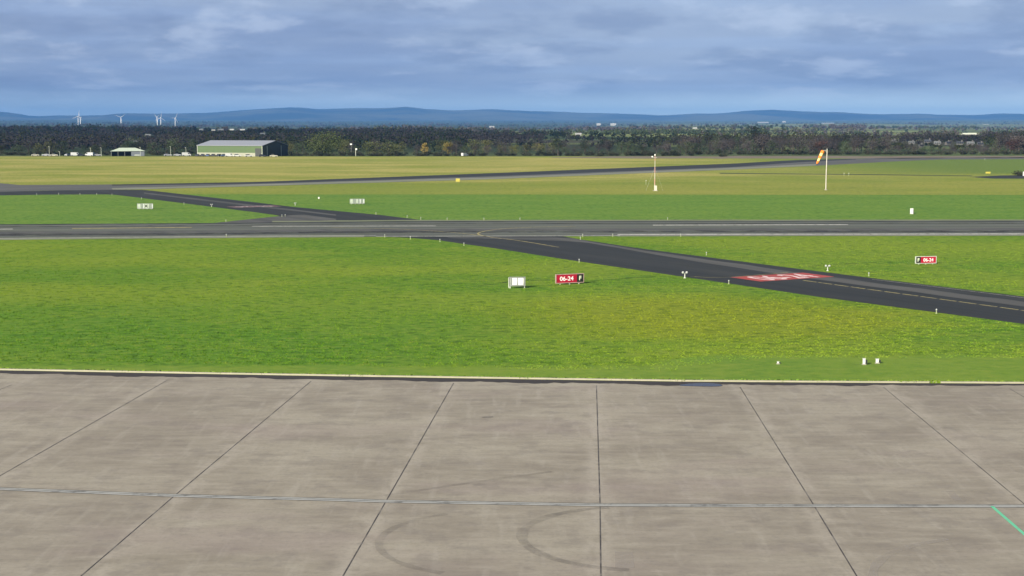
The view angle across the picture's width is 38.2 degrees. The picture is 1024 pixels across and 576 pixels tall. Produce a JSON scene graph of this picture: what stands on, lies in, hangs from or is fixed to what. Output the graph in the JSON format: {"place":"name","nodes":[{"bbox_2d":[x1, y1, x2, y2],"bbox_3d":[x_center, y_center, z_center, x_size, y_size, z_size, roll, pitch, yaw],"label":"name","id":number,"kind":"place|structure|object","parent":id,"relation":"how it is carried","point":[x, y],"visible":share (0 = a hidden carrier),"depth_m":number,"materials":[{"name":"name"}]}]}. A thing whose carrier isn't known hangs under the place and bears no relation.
{"place":"outdoors","nodes":[
{"label":"outdoors","id":0,"kind":"place"},
{"bbox_2d":[0,120,1023,383],"bbox_3d":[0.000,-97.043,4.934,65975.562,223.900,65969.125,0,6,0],"label":"ground","id":1,"kind":"structure","parent":0,"point":[942,188],"depth_m":170.74,"materials":[{"name":"green plant"}]},
{"bbox_2d":[20,143,35,154],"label":"bare tree","id":2,"kind":"object","parent":1,"relation":"on","point":[28,147],"visible":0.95,"depth_m":897.59,"materials":[{"name":"grey plant"}]},
{"bbox_2d":[33,140,55,153],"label":"olive tree","id":3,"kind":"object","parent":1,"relation":"on","point":[38,145],"visible":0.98,"depth_m":875.46,"materials":[{"name":"green plant"}]},
{"bbox_2d":[53,140,69,153],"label":"dark green tree","id":4,"kind":"object","parent":1,"relation":"on","point":[62,148],"visible":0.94,"depth_m":918.21,"materials":[{"name":"green plant"}]},
{"bbox_2d":[100,141,110,152],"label":"dark green tree","id":5,"kind":"object","parent":1,"relation":"on","point":[105,148],"visible":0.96,"depth_m":902.13,"materials":[{"name":"green plant"}]},
{"bbox_2d":[120,142,130,147],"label":"dark green tree","id":6,"kind":"object","parent":1,"relation":"on","point":[126,145],"visible":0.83,"depth_m":904.40,"materials":[{"name":"green plant"}]},
{"bbox_2d":[111,148,144,155],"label":"open shed","id":7,"kind":"structure","parent":1,"relation":"on","point":[126,152],"depth_m":849.97,"materials":[{"name":"metal"}]},
{"bbox_2d":[131,139,145,149],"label":"dark green tree","id":8,"kind":"object","parent":1,"relation":"on","point":[134,144],"visible":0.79,"depth_m":925.18,"materials":[{"name":"green plant"}]},
{"bbox_2d":[137,203,152,208],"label":"guidance board","id":9,"kind":"object","parent":1,"relation":"on","point":[145,206],"visible":1,"depth_m":292.88,"materials":[{"name":"grey metal"}]},
{"bbox_2d":[146,142,162,152],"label":"dark green tree","id":10,"kind":"object","parent":1,"relation":"on","point":[151,148],"visible":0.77,"depth_m":901.14,"materials":[{"name":"green plant"}]},
{"bbox_2d":[152,149,163,154],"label":"shrub","id":11,"kind":"object","parent":1,"relation":"on","point":[156,151],"visible":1,"depth_m":867.72,"materials":[{"name":"green plant"}]},
{"bbox_2d":[164,138,183,154],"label":"dark green tree","id":12,"kind":"object","parent":1,"relation":"on","point":[174,147],"visible":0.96,"depth_m":871.01,"materials":[{"name":"green plant"}]},
{"bbox_2d":[168,138,182,150],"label":"bare tree","id":13,"kind":"object","parent":1,"relation":"on","point":[178,144],"visible":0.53,"depth_m":911.82,"materials":[{"name":"green plant"}]},
{"bbox_2d":[181,139,199,150],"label":"dark green tree","id":14,"kind":"object","parent":1,"relation":"on","point":[192,143],"visible":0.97,"depth_m":915.48,"materials":[{"name":"green plant"}]},
{"bbox_2d":[0,190,416,222],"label":"taxiway","id":15,"kind":"structure","parent":1,"relation":"on","point":[297,213],"depth_m":303.04,"materials":[{"name":"grey asphalt"}]},
{"bbox_2d":[196,140,287,156],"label":"hangar","id":16,"kind":"structure","parent":1,"relation":"on","point":[255,148],"depth_m":844.27,"materials":[{"name":"metal"}]},
{"bbox_2d":[255,148,261,156],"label":"door","id":17,"kind":"structure","parent":16,"relation":"in","point":[257,150],"depth_m":834.44,"materials":[{"name":"metal"}]},
{"bbox_2d":[268,147,280,155],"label":"sliding door","id":18,"kind":"structure","parent":16,"relation":"in","point":[271,150],"depth_m":845.11,"materials":[{"name":"metal"}]},
{"bbox_2d":[297,141,307,152],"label":"dark green tree","id":19,"kind":"object","parent":1,"relation":"on","point":[301,147],"visible":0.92,"depth_m":911.45,"materials":[{"name":"green plant"}]},
{"bbox_2d":[302,131,344,155],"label":"oak tree","id":20,"kind":"object","parent":1,"relation":"on","point":[323,147],"visible":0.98,"depth_m":855.71,"materials":[{"name":"green plant"}]},
{"bbox_2d":[335,151,346,155],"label":"shrub","id":21,"kind":"object","parent":1,"relation":"on","point":[342,153],"visible":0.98,"depth_m":850.38,"materials":[{"name":"green plant"}]},
{"bbox_2d":[338,139,350,151],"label":"olive tree","id":22,"kind":"object","parent":1,"relation":"on","point":[345,144],"visible":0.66,"depth_m":894.28,"materials":[{"name":"green plant"}]},
{"bbox_2d":[346,141,354,152],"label":"bare tree","id":23,"kind":"object","parent":1,"relation":"on","point":[351,149],"visible":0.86,"depth_m":877.65,"materials":[{"name":"grey plant"}]},
{"bbox_2d":[350,199,364,203],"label":"guidance board","id":24,"kind":"object","parent":1,"relation":"on","point":[357,201],"visible":1,"depth_m":312.59,"materials":[{"name":"grey metal"}]},
{"bbox_2d":[357,141,386,154],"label":"olive tree","id":25,"kind":"object","parent":1,"relation":"on","point":[370,147],"visible":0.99,"depth_m":857.24,"materials":[{"name":"green plant"}]},
{"bbox_2d":[379,142,397,152],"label":"olive tree","id":26,"kind":"object","parent":1,"relation":"on","point":[391,147],"visible":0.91,"depth_m":860.66,"materials":[{"name":"green plant"}]},
{"bbox_2d":[391,151,400,155],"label":"shrub","id":27,"kind":"object","parent":1,"relation":"on","point":[397,154],"visible":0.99,"depth_m":848.67,"materials":[{"name":"green plant"}]},
{"bbox_2d":[395,141,405,152],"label":"olive tree","id":28,"kind":"object","parent":1,"relation":"on","point":[402,143],"visible":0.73,"depth_m":901.89,"materials":[{"name":"green plant"}]},
{"bbox_2d":[412,151,423,155],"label":"shrub","id":29,"kind":"object","parent":1,"relation":"on","point":[416,153],"visible":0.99,"depth_m":848.90,"materials":[{"name":"green plant"}]},
{"bbox_2d":[420,142,428,153],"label":"golden tree","id":30,"kind":"object","parent":1,"relation":"on","point":[424,146],"visible":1,"depth_m":851.75,"materials":[{"name":"yellow plant"}]},
{"bbox_2d":[419,151,431,155],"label":"shrub","id":31,"kind":"object","parent":1,"relation":"on","point":[426,154],"visible":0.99,"depth_m":849.24,"materials":[{"name":"green plant"}]},
{"bbox_2d":[434,140,448,153],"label":"olive tree","id":32,"kind":"object","parent":1,"relation":"on","point":[440,145],"visible":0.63,"depth_m":894.47,"materials":[{"name":"green plant"}]},
{"bbox_2d":[442,142,453,152],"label":"golden tree","id":33,"kind":"object","parent":1,"relation":"on","point":[446,145],"visible":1,"depth_m":853.83,"materials":[{"name":"yellow plant"}]},
{"bbox_2d":[451,139,463,152],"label":"bare tree","id":34,"kind":"object","parent":1,"relation":"on","point":[456,147],"visible":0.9,"depth_m":888.92,"materials":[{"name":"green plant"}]},
{"bbox_2d":[461,145,469,152],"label":"dark green tree","id":35,"kind":"object","parent":1,"relation":"on","point":[464,149],"visible":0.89,"depth_m":873.25,"materials":[{"name":"green plant"}]},
{"bbox_2d":[467,139,481,152],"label":"olive tree","id":36,"kind":"object","parent":1,"relation":"on","point":[472,141],"visible":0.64,"depth_m":912.05,"materials":[{"name":"green plant"}]},
{"bbox_2d":[470,143,479,153],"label":"bare tree","id":37,"kind":"object","parent":1,"relation":"on","point":[475,145],"visible":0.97,"depth_m":890.97,"materials":[{"name":"brown plant"}]},
{"bbox_2d":[480,140,492,154],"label":"olive tree","id":38,"kind":"object","parent":1,"relation":"on","point":[486,143],"visible":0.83,"depth_m":884.23,"materials":[{"name":"green plant"}]},
{"bbox_2d":[496,145,507,153],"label":"olive tree","id":39,"kind":"object","parent":1,"relation":"on","point":[499,146],"visible":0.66,"depth_m":875.71,"materials":[{"name":"green plant"}]},
{"bbox_2d":[498,143,512,153],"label":"bare tree","id":40,"kind":"object","parent":1,"relation":"on","point":[507,146],"visible":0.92,"depth_m":865.77,"materials":[{"name":"grey plant"}]},
{"bbox_2d":[0,370,1023,575],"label":"apron","id":41,"kind":"object","parent":1,"relation":"on","point":[132,474],"visible":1,"depth_m":68.11,"materials":[{"name":"concrete"}]},
{"bbox_2d":[680,383,721,385],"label":"puddle","id":42,"kind":"object","parent":41,"relation":"on","point":[702,384],"visible":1,"depth_m":92.69,"materials":[{"name":"blue liquid"}]},
{"bbox_2d":[0,120,1023,151],"bbox_3d":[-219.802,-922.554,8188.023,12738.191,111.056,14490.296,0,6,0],"label":"woodland","id":43,"kind":"object","parent":1,"relation":"on","point":[85,141],"visible":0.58,"depth_m":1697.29,"materials":[{"name":"green plant"}]},
{"bbox_2d":[0,368,1023,383],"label":"kerb","id":44,"kind":"structure","parent":1,"relation":"on","point":[511,377],"depth_m":94.93,"materials":[{"name":"concrete"}]},
{"bbox_2d":[0,367,1023,382],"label":"grass","id":45,"kind":"structure","parent":1,"relation":"on","point":[936,381],"depth_m":94.82,"materials":[{"name":"green plant"}]},
{"bbox_2d":[0,219,1023,246],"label":"runway","id":46,"kind":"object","parent":1,"relation":"on","point":[489,228],"visible":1,"depth_m":236.72,"materials":[{"name":"grey asphalt"}]},
{"bbox_2d":[0,157,1023,191],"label":"old runway","id":47,"kind":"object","parent":1,"relation":"on","point":[508,175],"visible":0.99,"depth_m":490.73,"materials":[{"name":"grey asphalt"}]},
{"bbox_2d":[508,277,524,287],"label":"notice board","id":48,"kind":"object","parent":1,"relation":"on","point":[516,281],"visible":1,"depth_m":148.54,"materials":[{"name":"grey metal"}]},
{"bbox_2d":[512,145,520,154],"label":"olive tree","id":49,"kind":"object","parent":1,"relation":"on","point":[516,147],"visible":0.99,"depth_m":866.23,"materials":[{"name":"green plant"}]},
{"bbox_2d":[520,144,530,152],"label":"olive tree","id":50,"kind":"object","parent":1,"relation":"on","point":[526,148],"visible":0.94,"depth_m":905.75,"materials":[{"name":"green plant"}]},
{"bbox_2d":[531,143,545,152],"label":"olive tree","id":51,"kind":"object","parent":1,"relation":"on","point":[541,147],"visible":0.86,"depth_m":866.26,"materials":[{"name":"green plant"}]},
{"bbox_2d":[550,138,566,155],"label":"dark green tree","id":52,"kind":"object","parent":1,"relation":"on","point":[558,144],"visible":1,"depth_m":852.24,"materials":[{"name":"green plant"}]},
{"bbox_2d":[555,273,583,284],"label":"runway sign","id":53,"kind":"object","parent":1,"relation":"on","point":[578,278],"visible":1,"depth_m":152.36,"materials":[{"name":"red metal"}]},
{"bbox_2d":[578,141,590,151],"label":"dark green tree","id":54,"kind":"object","parent":1,"relation":"on","point":[585,148],"visible":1,"depth_m":910.43,"materials":[{"name":"green plant"}]},
{"bbox_2d":[603,139,611,153],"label":"bare tree","id":55,"kind":"object","parent":1,"relation":"on","point":[609,142],"visible":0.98,"depth_m":919.06,"materials":[{"name":"grey plant"}]},
{"bbox_2d":[647,154,661,190],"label":"striped mast","id":56,"kind":"object","parent":1,"relation":"on","point":[655,188],"visible":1,"depth_m":378.48,"materials":[{"name":"grey metal"}]},
{"bbox_2d":[659,143,671,151],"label":"bare tree","id":57,"kind":"object","parent":1,"relation":"on","point":[668,146],"visible":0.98,"depth_m":894.07,"materials":[{"name":"grey plant"}]},
{"bbox_2d":[674,135,684,152],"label":"bare tree","id":58,"kind":"object","parent":1,"relation":"on","point":[679,142],"visible":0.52,"depth_m":959.82,"materials":[{"name":"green plant"}]},
{"bbox_2d":[681,141,693,154],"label":"dark green tree","id":59,"kind":"object","parent":1,"relation":"on","point":[685,148],"visible":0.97,"depth_m":882.47,"materials":[{"name":"green plant"}]},
{"bbox_2d":[678,135,698,150],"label":"bare tree","id":60,"kind":"object","parent":1,"relation":"on","point":[681,141],"visible":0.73,"depth_m":919.82,"materials":[{"name":"brown plant"}]},
{"bbox_2d":[684,136,700,150],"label":"bare tree","id":61,"kind":"object","parent":1,"relation":"on","point":[690,142],"visible":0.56,"depth_m":916.68,"materials":[{"name":"brown plant"}]},
{"bbox_2d":[691,136,703,149],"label":"bare tree","id":62,"kind":"object","parent":1,"relation":"on","point":[699,141],"visible":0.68,"depth_m":917.85,"materials":[{"name":"brown plant"}]},
{"bbox_2d":[705,135,717,150],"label":"bare tree","id":63,"kind":"object","parent":1,"relation":"on","point":[710,141],"visible":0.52,"depth_m":988.09,"materials":[{"name":"brown plant"}]},
{"bbox_2d":[403,236,1023,323],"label":"taxiway","id":64,"kind":"structure","parent":1,"relation":"on","point":[974,303],"depth_m":159.12,"materials":[{"name":"grey asphalt"}]},
{"bbox_2d":[716,138,728,150],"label":"bare tree","id":65,"kind":"object","parent":1,"relation":"on","point":[721,142],"visible":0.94,"depth_m":912.32,"materials":[{"name":"brown plant"}]},
{"bbox_2d":[733,134,745,151],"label":"dark green tree","id":66,"kind":"object","parent":1,"relation":"on","point":[739,141],"visible":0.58,"depth_m":995.92,"materials":[{"name":"green plant"}]},
{"bbox_2d":[738,136,751,150],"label":"bare tree","id":67,"kind":"object","parent":1,"relation":"on","point":[743,139],"visible":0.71,"depth_m":976.89,"materials":[{"name":"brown plant"}]},
{"bbox_2d":[740,140,752,151],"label":"bare tree","id":68,"kind":"object","parent":1,"relation":"on","point":[747,145],"visible":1,"depth_m":901.87,"materials":[{"name":"brown plant"}]},
{"bbox_2d":[739,126,770,138],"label":"dark green tree","id":69,"kind":"object","parent":1,"relation":"on","point":[754,128],"visible":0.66,"depth_m":1144.45,"materials":[{"name":"green plant"}]},
{"bbox_2d":[750,133,769,149],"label":"bare tree","id":70,"kind":"object","parent":1,"relation":"on","point":[757,141],"visible":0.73,"depth_m":923.36,"materials":[{"name":"brown plant"}]},
{"bbox_2d":[751,134,773,150],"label":"bare tree","id":71,"kind":"object","parent":1,"relation":"on","point":[759,140],"visible":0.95,"depth_m":917.89,"materials":[{"name":"brown plant"}]},
{"bbox_2d":[779,149,792,153],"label":"shrub","id":72,"kind":"object","parent":1,"relation":"on","point":[787,151],"visible":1,"depth_m":897.68,"materials":[{"name":"green plant"}]},
{"bbox_2d":[783,137,803,153],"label":"bare tree","id":73,"kind":"object","parent":1,"relation":"on","point":[793,145],"visible":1,"depth_m":899.36,"materials":[{"name":"brown plant"}]},
{"bbox_2d":[788,134,809,150],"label":"bare tree","id":74,"kind":"object","parent":1,"relation":"on","point":[798,142],"visible":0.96,"depth_m":901.96,"materials":[{"name":"brown plant"}]},
{"bbox_2d":[802,134,828,151],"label":"bare tree","id":75,"kind":"object","parent":1,"relation":"on","point":[815,147],"visible":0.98,"depth_m":900.48,"materials":[{"name":"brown plant"}]},
{"bbox_2d":[815,140,827,151],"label":"tree","id":76,"kind":"object","parent":1,"relation":"on","point":[820,147],"visible":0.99,"depth_m":900.65,"materials":[{"name":"brown plant"}]},
{"bbox_2d":[816,150,827,189],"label":"windsock","id":77,"kind":"object","parent":1,"relation":"on","point":[820,155],"visible":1,"depth_m":382.49,"materials":[{"name":"fabric"}]},
{"bbox_2d":[825,136,838,150],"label":"bare tree","id":78,"kind":"object","parent":1,"relation":"on","point":[832,140],"visible":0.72,"depth_m":996.87,"materials":[{"name":"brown plant"}]},
{"bbox_2d":[826,133,844,148],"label":"bare tree","id":79,"kind":"object","parent":1,"relation":"on","point":[839,136],"visible":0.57,"depth_m":996.73,"materials":[{"name":"brown plant"}]},
{"bbox_2d":[832,150,844,154],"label":"shrub","id":80,"kind":"object","parent":1,"relation":"on","point":[838,152],"visible":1,"depth_m":890.32,"materials":[{"name":"green plant"}]},
{"bbox_2d":[838,141,849,151],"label":"dark green tree","id":81,"kind":"object","parent":1,"relation":"on","point":[839,144],"visible":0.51,"depth_m":925.02,"materials":[{"name":"green plant"}]},
{"bbox_2d":[841,141,851,151],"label":"dark green tree","id":82,"kind":"object","parent":1,"relation":"on","point":[847,147],"visible":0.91,"depth_m":908.99,"materials":[{"name":"green plant"}]},
{"bbox_2d":[844,139,860,151],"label":"bare tree","id":83,"kind":"object","parent":1,"relation":"on","point":[852,145],"visible":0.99,"depth_m":908.62,"materials":[{"name":"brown plant"}]},
{"bbox_2d":[848,135,867,151],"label":"bare tree","id":84,"kind":"object","parent":1,"relation":"on","point":[856,141],"visible":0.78,"depth_m":945.02,"materials":[{"name":"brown plant"}]},
{"bbox_2d":[851,137,866,151],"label":"bare tree","id":85,"kind":"object","parent":1,"relation":"on","point":[861,143],"visible":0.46,"depth_m":961.96,"materials":[{"name":"brown plant"}]},
{"bbox_2d":[857,139,872,147],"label":"dark green tree","id":86,"kind":"object","parent":1,"relation":"on","point":[866,143],"visible":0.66,"depth_m":949.21,"materials":[{"name":"green plant"}]},
{"bbox_2d":[865,138,880,150],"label":"bare tree","id":87,"kind":"object","parent":1,"relation":"on","point":[872,145],"visible":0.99,"depth_m":907.19,"materials":[{"name":"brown plant"}]},
{"bbox_2d":[874,138,884,152],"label":"dark green tree","id":88,"kind":"object","parent":1,"relation":"on","point":[878,146],"visible":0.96,"depth_m":909.45,"materials":[{"name":"green plant"}]},
{"bbox_2d":[875,137,895,151],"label":"dark green tree","id":89,"kind":"object","parent":1,"relation":"on","point":[886,141],"visible":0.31,"depth_m":977.11,"materials":[{"name":"green plant"}]},
{"bbox_2d":[878,135,894,150],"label":"bare tree","id":90,"kind":"object","parent":1,"relation":"on","point":[885,143],"visible":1,"depth_m":906.38,"materials":[{"name":"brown plant"}]},
{"bbox_2d":[915,256,936,263],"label":"runway sign","id":91,"kind":"object","parent":1,"relation":"on","point":[924,259],"visible":1,"depth_m":174.76,"materials":[{"name":"red metal"}]},
{"bbox_2d":[966,140,974,144],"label":"house","id":92,"kind":"structure","parent":1,"relation":"on","point":[972,142],"depth_m":1237.94,"materials":[{"name":"white"}]},
{"bbox_2d":[988,137,1006,151],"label":"dark green tree","id":93,"kind":"object","parent":1,"relation":"on","point":[997,145],"visible":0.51,"depth_m":951.46,"materials":[{"name":"green plant"}]},
{"bbox_2d":[994,133,1007,150],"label":"bare tree","id":94,"kind":"object","parent":1,"relation":"on","point":[999,140],"visible":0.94,"depth_m":922.88,"materials":[{"name":"brown plant"}]},
{"bbox_2d":[978,175,1023,178],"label":"paved pad","id":95,"kind":"object","parent":1,"relation":"on","point":[1007,177],"visible":1,"depth_m":480.82,"materials":[{"name":"concrete"}]},
{"bbox_2d":[1000,150,1012,154],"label":"shrub","id":96,"kind":"object","parent":1,"relation":"on","point":[1007,153],"visible":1,"depth_m":890.24,"materials":[{"name":"green plant"}]},
{"bbox_2d":[999,133,1015,150],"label":"bare tree","id":97,"kind":"object","parent":1,"relation":"on","point":[1005,139],"visible":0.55,"depth_m":924.45,"materials":[{"name":"brown plant"}]},
{"bbox_2d":[1005,137,1023,150],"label":"tree","id":98,"kind":"object","parent":1,"relation":"on","point":[1013,143],"visible":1,"depth_m":900.60,"materials":[{"name":"brown plant"}]},
{"bbox_2d":[1008,136,1023,151],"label":"bare tree","id":99,"kind":"object","parent":1,"relation":"on","point":[1021,143],"visible":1,"depth_m":898.42,"materials":[{"name":"brown plant"}]},
{"bbox_2d":[1011,170,1022,175],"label":"shrub","id":100,"kind":"object","parent":1,"relation":"on","point":[1018,173],"visible":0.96,"depth_m":498.44,"materials":[{"name":"green plant"}]},
{"bbox_2d":[0,107,1023,120],"bbox_3d":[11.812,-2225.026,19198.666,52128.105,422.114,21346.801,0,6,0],"label":"hills","id":101,"kind":"structure","parent":0,"point":[342,114],"depth_m":22525.33,"materials":[{"name":"blue"}]},
{"bbox_2d":[0,0,1023,115],"label":"sky","id":102,"kind":"structure","parent":0,"point":[58,57],"materials":[{"name":"blue"}]},
{"bbox_2d":[552,156,1023,158],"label":"bare field","id":103,"kind":"structure","parent":0,"point":[745,157],"depth_m":806.80,"materials":[{"name":"soil"}]},
{"bbox_2d":[720,173,971,175],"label":"path","id":104,"kind":"structure","parent":0,"point":[848,174],"depth_m":511.90,"materials":[{"name":"grey asphalt"}]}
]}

